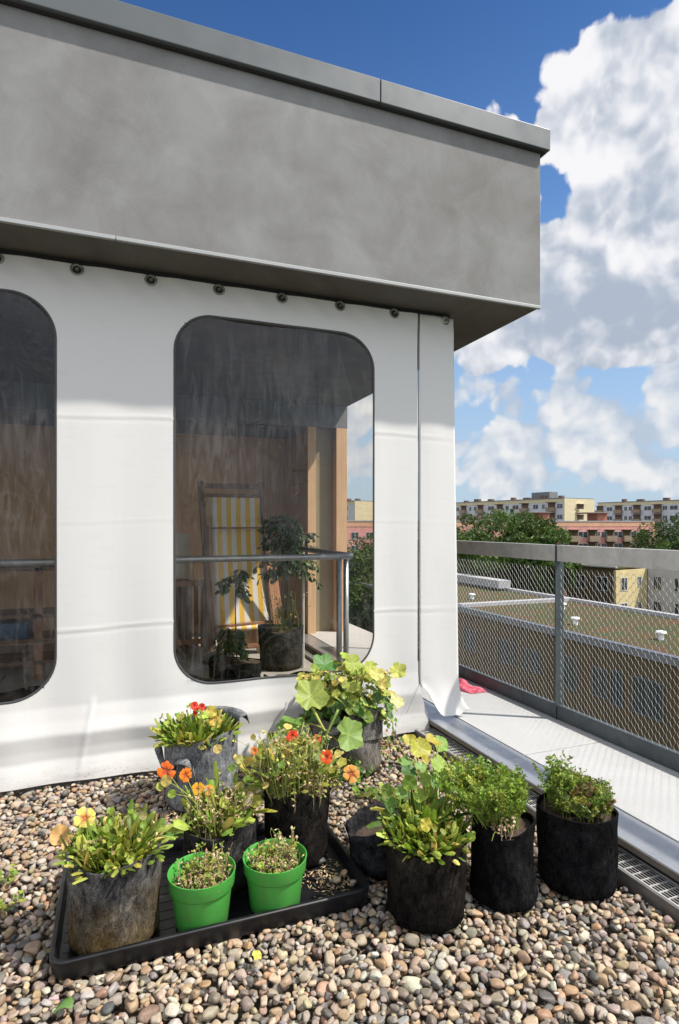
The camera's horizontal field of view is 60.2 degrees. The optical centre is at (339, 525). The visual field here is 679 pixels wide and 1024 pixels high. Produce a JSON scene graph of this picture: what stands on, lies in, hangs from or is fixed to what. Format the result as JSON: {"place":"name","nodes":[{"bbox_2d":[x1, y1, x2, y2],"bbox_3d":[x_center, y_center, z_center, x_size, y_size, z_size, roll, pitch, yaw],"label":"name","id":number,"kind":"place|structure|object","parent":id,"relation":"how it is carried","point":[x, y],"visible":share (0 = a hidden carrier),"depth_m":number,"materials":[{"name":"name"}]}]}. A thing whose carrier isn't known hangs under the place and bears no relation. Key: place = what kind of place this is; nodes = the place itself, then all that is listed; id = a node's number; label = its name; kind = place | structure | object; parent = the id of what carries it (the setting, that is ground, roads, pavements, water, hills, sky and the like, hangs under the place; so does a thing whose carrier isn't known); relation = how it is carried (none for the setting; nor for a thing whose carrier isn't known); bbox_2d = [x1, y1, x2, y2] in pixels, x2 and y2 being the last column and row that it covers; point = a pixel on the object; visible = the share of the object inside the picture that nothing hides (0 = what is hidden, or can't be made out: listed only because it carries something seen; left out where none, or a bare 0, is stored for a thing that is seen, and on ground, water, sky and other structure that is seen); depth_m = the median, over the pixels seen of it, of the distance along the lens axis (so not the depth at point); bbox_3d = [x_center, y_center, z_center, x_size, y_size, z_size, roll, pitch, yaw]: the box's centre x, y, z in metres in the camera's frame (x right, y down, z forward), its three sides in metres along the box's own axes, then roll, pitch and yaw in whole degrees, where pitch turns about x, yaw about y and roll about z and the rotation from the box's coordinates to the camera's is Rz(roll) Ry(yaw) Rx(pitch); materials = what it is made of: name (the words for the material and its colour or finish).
{"place":"outdoors","nodes":[
{"label":"outdoors","id":0,"kind":"place"},
{"bbox_2d":[0,632,405,794],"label":"floor paving","id":1,"kind":"structure","parent":0,"point":[20,677],"depth_m":5.00,"materials":[{"name":"grey concrete"}]},
{"bbox_2d":[0,686,44,701],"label":"fabric planter","id":2,"kind":"object","parent":1,"relation":"on","point":[13,695],"visible":0.08,"depth_m":3.65,"materials":[{"name":"black fabric"}]},
{"bbox_2d":[0,566,53,679],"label":"wooden shelf","id":3,"kind":"object","parent":1,"relation":"on","point":[38,657],"visible":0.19,"depth_m":4.74,"materials":[{"name":"brown wood"}]},
{"bbox_2d":[0,618,32,639],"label":"storage box","id":4,"kind":"object","parent":3,"relation":"on","point":[16,628],"visible":0.97,"depth_m":4.72,"materials":[{"name":"blue plastic"}]},
{"bbox_2d":[0,546,353,669],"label":"tube railing","id":5,"kind":"object","parent":1,"relation":"on","point":[324,554],"visible":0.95,"depth_m":3.67,"materials":[{"name":"metal"}]},
{"bbox_2d":[176,579,187,653],"bbox_3d":[-1.552,0.886,5.691,0.160,0.728,0.019,0,0,-21],"label":"box crate","id":6,"kind":"object","parent":1,"relation":"on","point":[181,651],"visible":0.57,"depth_m":5.69,"materials":[{"name":"brown wood"}]},
{"bbox_2d":[176,533,189,578],"bbox_3d":[-1.546,0.300,5.693,0.174,0.440,0.020,0,0,-21],"label":"leaning board","id":7,"kind":"object","parent":6,"relation":"on","point":[182,549],"visible":0.57,"depth_m":5.69,"materials":[{"name":"beige"}]},
{"bbox_2d":[176,579,206,652],"bbox_3d":[-1.476,0.860,5.658,0.400,0.780,0.075,0,0,-21],"label":"slatted chair","id":8,"kind":"object","parent":1,"relation":"on","point":[189,641],"visible":0.66,"depth_m":5.66,"materials":[{"name":"brown wood"}]},
{"bbox_2d":[202,651,234,663],"bbox_3d":[-1.111,1.206,5.377,0.300,0.087,0.240,0,0,-21],"label":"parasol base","id":9,"kind":"object","parent":1,"relation":"on","point":[205,658],"visible":0.34,"depth_m":5.31,"materials":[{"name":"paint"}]},
{"bbox_2d":[188,674,249,681],"bbox_3d":[-0.796,1.121,3.833,0.430,0.259,0.457,0,0,-21],"label":"fabric planter","id":10,"kind":"object","parent":1,"relation":"on","point":[203,679],"visible":0.08,"depth_m":3.99,"materials":[{"name":"black fabric"}]},
{"bbox_2d":[208,569,262,679],"bbox_3d":[-0.803,0.794,4.517,0.403,0.911,0.398,0,0,29],"label":"tomato plant","id":11,"kind":"object","parent":1,"relation":"on","point":[223,665],"visible":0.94,"depth_m":4.45,"materials":[{"name":"green plant"}]},
{"bbox_2d":[197,481,281,652],"bbox_3d":[-0.965,0.405,5.730,0.793,1.698,0.384,0,0,-21],"label":"deck chair","id":12,"kind":"object","parent":1,"relation":"on","point":[237,520],"visible":0.73,"depth_m":5.76,"materials":[{"name":"yellow fabric"}]},
{"bbox_2d":[0,0,549,645],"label":"roof pavilion","id":13,"kind":"structure","parent":1,"relation":"on","point":[138,140],"depth_m":3.13,"materials":[{"name":"paint"}]},
{"bbox_2d":[0,253,468,791],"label":"canvas screen","id":14,"kind":"object","parent":13,"relation":"hanging from","point":[120,679],"visible":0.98,"depth_m":2.97,"materials":[{"name":"fabric"}]},
{"bbox_2d":[263,671,309,676],"bbox_3d":[-0.307,1.128,3.954,0.427,0.244,0.461,0,0,-21],"label":"fabric planter","id":15,"kind":"object","parent":1,"relation":"on","point":[265,675],"visible":0.04,"depth_m":4.14,"materials":[{"name":"black fabric"}]},
{"bbox_2d":[253,515,322,670],"bbox_3d":[-0.416,0.582,5.086,0.638,1.337,0.628,0,0,0],"label":"tomato plant","id":16,"kind":"object","parent":1,"relation":"on","point":[280,644],"visible":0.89,"depth_m":5.04,"materials":[{"name":"green plant"}]},
{"bbox_2d":[302,540,304,667],"bbox_3d":[-0.319,0.690,5.123,0.026,1.120,0.026,0,0,2],"label":"plant stake","id":17,"kind":"object","parent":1,"relation":"on","point":[303,613],"visible":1,"depth_m":5.11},
{"bbox_2d":[0,736,678,1023],"bbox_3d":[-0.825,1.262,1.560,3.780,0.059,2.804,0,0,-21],"label":"gravel","id":18,"kind":"structure","parent":0,"point":[95,992],"depth_m":1.69,"materials":[{"name":"beige gravel"}]},
{"bbox_2d":[0,863,17,883],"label":"gravel weed","id":19,"kind":"object","parent":18,"relation":"on","point":[13,873],"visible":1,"depth_m":2.05,"materials":[{"name":"green plant"}]},
{"bbox_2d":[0,890,25,911],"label":"gravel weed","id":20,"kind":"object","parent":18,"relation":"on","point":[20,896],"visible":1,"depth_m":1.92,"materials":[{"name":"green plant"}]},
{"bbox_2d":[53,996,73,1013],"bbox_3d":[-0.711,1.232,1.507,0.049,0.013,0.040,0,0,-21],"label":"fallen leaf","id":21,"kind":"object","parent":18,"relation":"on","point":[68,1002],"visible":1,"depth_m":1.50,"materials":[{"name":"green plant"}]},
{"bbox_2d":[160,812,187,837],"bbox_3d":[-0.667,1.221,2.347,0.209,0.080,0.206,0,0,-33],"label":"gravel weed","id":22,"kind":"object","parent":18,"relation":"on","point":[182,818],"visible":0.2,"depth_m":2.37,"materials":[{"name":"green plant"}]},
{"bbox_2d":[148,702,249,811],"bbox_3d":[-0.634,1.026,2.668,0.459,0.448,0.399,0,0,-40],"label":"fabric pot","id":23,"kind":"object","parent":18,"relation":"on","point":[192,740],"visible":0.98,"depth_m":2.57,"materials":[{"name":"grey fabric"}]},
{"bbox_2d":[49,822,368,980],"bbox_3d":[-0.440,1.233,2.029,0.975,0.058,0.555,0,0,-21],"label":"growing tray","id":24,"kind":"object","parent":18,"relation":"on","point":[165,939],"visible":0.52,"depth_m":1.84,"materials":[{"name":"black plastic"}]},
{"bbox_2d":[50,798,175,955],"bbox_3d":[-0.692,1.064,1.796,0.376,0.357,0.347,0,0,-21],"label":"fabric pot","id":25,"kind":"object","parent":24,"relation":"on","point":[112,865],"visible":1,"depth_m":1.70,"materials":[{"name":"fabric"}]},
{"bbox_2d":[167,841,235,931],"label":"green pot","id":26,"kind":"object","parent":24,"relation":"on","point":[200,884],"visible":1,"depth_m":1.79,"materials":[{"name":"plastic"}]},
{"bbox_2d":[156,754,277,893],"bbox_3d":[-0.434,1.048,2.095,0.444,0.388,0.331,0,0,5],"label":"fabric pot","id":27,"kind":"object","parent":24,"relation":"on","point":[211,817],"visible":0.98,"depth_m":2.03,"materials":[{"name":"grey fabric"}]},
{"bbox_2d":[243,826,306,913],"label":"green pot","id":28,"kind":"object","parent":24,"relation":"on","point":[274,869],"visible":1,"depth_m":1.87,"materials":[{"name":"plastic"}]},
{"bbox_2d":[213,722,359,868],"bbox_3d":[-0.171,1.006,2.194,0.453,0.471,0.457,0,0,-37],"label":"fabric pot","id":29,"kind":"object","parent":24,"relation":"on","point":[298,786],"visible":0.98,"depth_m":2.12,"materials":[{"name":"fabric"}]},
{"bbox_2d":[318,857,325,865],"bbox_3d":[-0.068,1.230,2.146,0.037,0.024,0.027,0,0,-31],"label":"pebble","id":30,"kind":"object","parent":24,"relation":"in","point":[322,860],"visible":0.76,"depth_m":2.14,"materials":[{"name":"grey stone"}]},
{"bbox_2d":[301,854,349,898],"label":"leaf litter","id":31,"kind":"object","parent":24,"relation":"on","point":[322,880],"visible":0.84,"depth_m":2.05,"materials":[{"name":"beige plant"}]},
{"bbox_2d":[332,876,340,883],"bbox_3d":[-0.011,1.233,2.033,0.029,0.021,0.028,0,0,-21],"label":"pebble","id":32,"kind":"object","parent":24,"relation":"in","point":[336,879],"visible":1,"depth_m":2.03,"materials":[{"name":"grey stone"}]},
{"bbox_2d":[340,869,346,875],"bbox_3d":[0.015,1.234,2.077,0.027,0.017,0.026,0,0,-21],"label":"pebble","id":33,"kind":"object","parent":24,"relation":"in","point":[343,872],"visible":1,"depth_m":2.07,"materials":[{"name":"stone"}]},
{"bbox_2d":[350,880,356,886],"bbox_3d":[0.048,1.235,2.020,0.026,0.018,0.019,0,0,-21],"label":"pebble","id":34,"kind":"object","parent":24,"relation":"in","point":[353,883],"visible":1,"depth_m":2.01,"materials":[{"name":"grey stone"}]},
{"bbox_2d":[252,950,261,959],"bbox_3d":[-0.235,1.226,1.669,0.028,0.012,0.027,0,0,25],"label":"fallen leaf","id":35,"kind":"object","parent":18,"relation":"on","point":[257,954],"visible":1,"depth_m":1.67,"materials":[{"name":"yellow plant"}]},
{"bbox_2d":[136,777,469,872],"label":"leaf litter","id":36,"kind":"object","parent":18,"relation":"on","point":[180,816],"visible":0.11,"depth_m":2.53,"materials":[{"name":"brown plant"}]},
{"bbox_2d":[276,652,416,784],"bbox_3d":[0.019,0.930,2.973,0.767,0.640,0.679,0,0,-21],"label":"fabric pot","id":37,"kind":"object","parent":18,"relation":"on","point":[347,715],"visible":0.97,"depth_m":2.88,"materials":[{"name":"fabric"}]},
{"bbox_2d":[345,802,386,877],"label":"fabric pot","id":38,"kind":"object","parent":18,"relation":"on","point":[367,854],"visible":0.46,"depth_m":2.08,"materials":[{"name":"fabric"}]},
{"bbox_2d":[352,783,383,798],"bbox_3d":[0.135,1.226,2.698,0.154,0.050,0.137,0,0,8],"label":"gravel weed","id":39,"kind":"object","parent":18,"relation":"on","point":[371,791],"visible":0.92,"depth_m":2.69,"materials":[{"name":"green plant"}]},
{"bbox_2d":[398,757,427,772],"bbox_3d":[0.371,1.232,3.011,0.131,0.039,0.185,0,0,-21],"label":"gravel weed","id":40,"kind":"object","parent":18,"relation":"on","point":[414,759],"visible":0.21,"depth_m":3.04,"materials":[{"name":"green plant"}]},
{"bbox_2d":[366,771,475,934],"bbox_3d":[0.268,1.044,1.929,0.354,0.423,0.354,0,0,10],"label":"fabric pot","id":41,"kind":"object","parent":18,"relation":"on","point":[427,851],"visible":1,"depth_m":1.83,"materials":[{"name":"fabric"}]},
{"bbox_2d":[400,733,455,803],"bbox_3d":[0.377,1.092,2.529,0.254,0.321,0.320,0,0,-3],"label":"squash plant","id":42,"kind":"object","parent":18,"relation":"on","point":[421,747],"visible":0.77,"depth_m":2.52,"materials":[{"name":"green plant"}]},
{"bbox_2d":[427,752,537,912],"bbox_3d":[0.476,1.031,2.021,0.364,0.450,0.364,0,0,-21],"label":"fabric pot","id":43,"kind":"object","parent":18,"relation":"on","point":[502,878],"visible":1,"depth_m":1.93,"materials":[{"name":"black fabric"}]},
{"bbox_2d":[532,750,618,900],"bbox_3d":[0.845,1.036,2.078,0.282,0.439,0.275,0,0,-21],"label":"fabric pot","id":44,"kind":"object","parent":18,"relation":"on","point":[577,814],"visible":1,"depth_m":1.99,"materials":[{"name":"black fabric"}]},
{"bbox_2d":[15,731,678,902],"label":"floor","id":45,"kind":"structure","parent":0,"point":[464,758],"depth_m":2.73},
{"bbox_2d":[283,622,678,901],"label":"drain edging","id":46,"kind":"object","parent":45,"relation":"on","point":[651,847],"visible":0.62,"depth_m":2.72,"materials":[{"name":"metal"}]},
{"bbox_2d":[305,646,678,929],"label":"drain channel","id":47,"kind":"object","parent":45,"relation":"on","point":[650,894],"visible":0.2,"depth_m":2.06,"materials":[{"name":"metal"}]},
{"bbox_2d":[118,0,678,509],"label":"sky","id":48,"kind":"structure","parent":0,"point":[576,396],"materials":[{"name":"blue"}]},
{"label":"ground","id":49,"kind":"structure","parent":0,"visible":0},
{"bbox_2d":[347,535,372,630],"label":"broadleaf tree","id":50,"kind":"object","parent":49,"relation":"on","point":[360,565],"visible":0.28,"depth_m":57.46,"materials":[{"name":"green plant"}]},
{"bbox_2d":[347,499,372,519],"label":"apartment block","id":51,"kind":"structure","parent":49,"relation":"on","point":[357,509],"depth_m":197.33,"materials":[{"name":"grey"}]},
{"bbox_2d":[456,525,469,574],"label":"broadleaf tree","id":52,"kind":"object","parent":49,"relation":"on","point":[461,534],"visible":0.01,"depth_m":71.23,"materials":[{"name":"green plant"}]},
{"bbox_2d":[456,521,509,579],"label":"broadleaf tree","id":53,"kind":"object","parent":49,"relation":"on","point":[482,535],"visible":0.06,"depth_m":64.07,"materials":[{"name":"green plant"}]},
{"bbox_2d":[456,509,511,581],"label":"broadleaf tree","id":54,"kind":"object","parent":49,"relation":"on","point":[471,520],"visible":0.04,"depth_m":69.43,"materials":[{"name":"green plant"}]},
{"bbox_2d":[347,512,654,596],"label":"pink block","id":55,"kind":"structure","parent":49,"relation":"on","point":[596,529],"depth_m":136.15,"materials":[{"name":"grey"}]},
{"bbox_2d":[351,532,358,538],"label":"window","id":56,"kind":"structure","parent":55,"relation":"in","point":[352,533],"depth_m":123.58,"materials":[{"name":"grey glass"}]},
{"bbox_2d":[578,532,587,537],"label":"window","id":57,"kind":"structure","parent":55,"relation":"in","point":[583,534],"depth_m":135.75,"materials":[{"name":"grey glass"}]},
{"bbox_2d":[578,543,587,545],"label":"window","id":58,"kind":"structure","parent":55,"relation":"in","point":[579,544],"depth_m":135.70,"materials":[{"name":"grey glass"}]},
{"bbox_2d":[601,531,606,537],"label":"window","id":59,"kind":"structure","parent":55,"relation":"in","point":[602,532],"depth_m":136.92,"materials":[{"name":"grey glass"}]},
{"bbox_2d":[614,531,621,537],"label":"window","id":60,"kind":"structure","parent":55,"relation":"in","point":[616,533],"depth_m":137.83,"materials":[{"name":"grey glass"}]},
{"bbox_2d":[614,543,621,547],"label":"window","id":61,"kind":"structure","parent":55,"relation":"in","point":[619,545],"depth_m":137.83,"materials":[{"name":"grey glass"}]},
{"bbox_2d":[349,566,678,751],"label":"planted roof block","id":62,"kind":"structure","parent":49,"relation":"on","point":[581,631],"depth_m":33.39,"materials":[{"name":"white"}]},
{"bbox_2d":[463,628,469,650],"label":"window","id":63,"kind":"structure","parent":62,"relation":"in","point":[464,632],"depth_m":41.00,"materials":[{"name":"grey"}]},
{"bbox_2d":[470,630,476,652],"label":"window","id":64,"kind":"structure","parent":62,"relation":"in","point":[472,646],"depth_m":40.20,"materials":[{"name":"grey"}]},
{"bbox_2d":[498,638,514,666],"bbox_3d":[10.507,8.000,36.874,0.060,1.450,1.700,0,0,-21],"label":"window","id":65,"kind":"structure","parent":62,"relation":"in","point":[503,652],"depth_m":36.84,"materials":[{"name":"grey"}]},
{"bbox_2d":[521,646,530,670],"bbox_3d":[11.185,8.000,35.099,0.060,1.300,0.800,0,0,-21],"label":"window","id":66,"kind":"structure","parent":62,"relation":"in","point":[525,666],"depth_m":35.05,"materials":[{"name":"grey"}]},
{"bbox_2d":[531,649,540,674],"bbox_3d":[11.506,8.000,34.259,0.060,1.300,0.800,0,0,-21],"label":"window","id":67,"kind":"structure","parent":62,"relation":"in","point":[538,660],"depth_m":34.24,"materials":[{"name":"grey"}]},
{"bbox_2d":[564,654,576,691],"bbox_3d":[12.469,8.000,31.736,0.060,1.800,1.100,0,0,-21],"label":"window","id":68,"kind":"structure","parent":62,"relation":"in","point":[567,669],"depth_m":31.66,"materials":[{"name":"grey"}]},
{"bbox_2d":[591,665,606,699],"bbox_3d":[13.218,8.000,29.774,0.060,1.500,1.000,0,0,-21],"label":"window","id":69,"kind":"structure","parent":62,"relation":"in","point":[595,673],"depth_m":29.78,"materials":[{"name":"grey"}]},
{"bbox_2d":[610,668,623,707],"bbox_3d":[13.610,8.000,28.747,0.060,1.750,0.800,0,0,-21],"label":"window","id":70,"kind":"structure","parent":62,"relation":"in","point":[621,682],"depth_m":28.69,"materials":[{"name":"grey"}]},
{"bbox_2d":[632,675,663,722],"bbox_3d":[14.253,8.000,27.065,0.060,1.750,1.700,0,0,-21],"label":"window","id":71,"kind":"structure","parent":62,"relation":"in","point":[646,689],"depth_m":27.03,"materials":[{"name":"grey"}]},
{"bbox_2d":[457,507,573,591],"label":"broadleaf tree","id":72,"kind":"object","parent":49,"relation":"on","point":[516,522],"visible":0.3,"depth_m":59.84,"materials":[{"name":"green plant"}]},
{"bbox_2d":[456,492,593,520],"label":"apartment block","id":73,"kind":"structure","parent":49,"relation":"on","point":[561,508],"depth_m":184.22,"materials":[{"name":"grey paint"}]},
{"bbox_2d":[512,505,518,509],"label":"window","id":74,"kind":"structure","parent":73,"relation":"in","point":[516,507],"depth_m":190.19,"materials":[{"name":"grey glass"}]},
{"bbox_2d":[557,514,562,518],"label":"window","id":75,"kind":"structure","parent":73,"relation":"in","point":[559,516],"depth_m":175.94,"materials":[{"name":"grey glass"}]},
{"bbox_2d":[496,510,572,590],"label":"broadleaf tree","id":76,"kind":"object","parent":49,"relation":"on","point":[540,527],"visible":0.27,"depth_m":62.54,"materials":[{"name":"green plant"}]},
{"bbox_2d":[513,535,584,594],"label":"broadleaf tree","id":77,"kind":"object","parent":49,"relation":"on","point":[549,540],"visible":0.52,"depth_m":56.72,"materials":[{"name":"green plant"}]},
{"bbox_2d":[566,563,647,609],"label":"yellow corner block","id":78,"kind":"structure","parent":49,"relation":"on","point":[629,571],"depth_m":67.64,"materials":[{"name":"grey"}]},
{"bbox_2d":[574,575,585,588],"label":"window","id":79,"kind":"structure","parent":78,"relation":"in","point":[583,577],"depth_m":69.39,"materials":[{"name":"grey glass"}]},
{"bbox_2d":[596,576,607,590],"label":"window","id":80,"kind":"structure","parent":78,"relation":"in","point":[601,582],"depth_m":67.15,"materials":[{"name":"grey glass"}]},
{"bbox_2d":[621,577,626,590],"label":"window","id":81,"kind":"structure","parent":78,"relation":"in","point":[625,578],"depth_m":66.47,"materials":[{"name":"grey glass"}]},
{"bbox_2d":[638,576,641,586],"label":"window","id":82,"kind":"structure","parent":78,"relation":"in","point":[640,578],"depth_m":68.16,"materials":[{"name":"grey glass"}]},
{"bbox_2d":[594,498,678,543],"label":"apartment block","id":83,"kind":"structure","parent":49,"relation":"on","point":[659,511],"depth_m":200.02,"materials":[{"name":"grey paint"}]},
{"bbox_2d":[670,505,677,509],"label":"window","id":84,"kind":"structure","parent":83,"relation":"in","point":[672,507],"depth_m":191.05,"materials":[{"name":"grey glass"}]},
{"bbox_2d":[629,518,678,548],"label":"broadleaf tree","id":85,"kind":"object","parent":49,"relation":"on","point":[639,539],"visible":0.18,"depth_m":117.41,"materials":[{"name":"green plant"}]},
{"bbox_2d":[642,540,678,549],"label":"broadleaf tree","id":86,"kind":"object","parent":49,"relation":"on","point":[675,546],"visible":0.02,"depth_m":88.95,"materials":[{"name":"green plant"}]},
{"bbox_2d":[648,569,678,613],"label":"grey wing block","id":87,"kind":"structure","parent":49,"relation":"on","point":[665,575],"depth_m":67.51,"materials":[{"name":"grey paint"}]},
{"bbox_2d":[653,576,661,589],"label":"window","id":88,"kind":"structure","parent":87,"relation":"in","point":[656,584],"depth_m":68.05,"materials":[{"name":"grey glass"}]},
{"bbox_2d":[653,601,661,611],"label":"window","id":89,"kind":"structure","parent":87,"relation":"in","point":[657,603],"depth_m":68.05,"materials":[{"name":"grey glass"}]},
{"bbox_2d":[674,578,678,591],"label":"window","id":90,"kind":"structure","parent":87,"relation":"in","point":[676,583],"depth_m":66.24,"materials":[{"name":"grey glass"}]},
{"bbox_2d":[674,603,678,613],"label":"window","id":91,"kind":"structure","parent":87,"relation":"in","point":[676,611],"depth_m":66.24,"materials":[{"name":"grey"}]},
{"bbox_2d":[650,513,678,549],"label":"broadleaf tree","id":92,"kind":"object","parent":49,"relation":"on","point":[671,541],"visible":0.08,"depth_m":110.95,"materials":[{"name":"green plant"}]},
{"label":"ledge base","id":93,"kind":"structure","parent":0,"visible":0},
{"bbox_2d":[310,623,678,842],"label":"ledge paving","id":94,"kind":"structure","parent":93,"relation":"on","point":[645,790],"depth_m":3.05,"materials":[{"name":"white concrete"}]},
{"bbox_2d":[459,678,486,693],"bbox_3d":[0.890,1.148,4.258,0.171,0.039,0.402,0,0,-21],"label":"pink cloth","id":95,"kind":"object","parent":94,"relation":"on","point":[464,686],"visible":0.58,"depth_m":4.12,"materials":[{"name":"pink fabric"}]},
{"bbox_2d":[419,540,678,771],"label":"balustrade","id":96,"kind":"object","parent":94,"relation":"on","point":[657,559],"visible":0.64,"depth_m":3.43,"materials":[{"name":"metal"}]}
]}

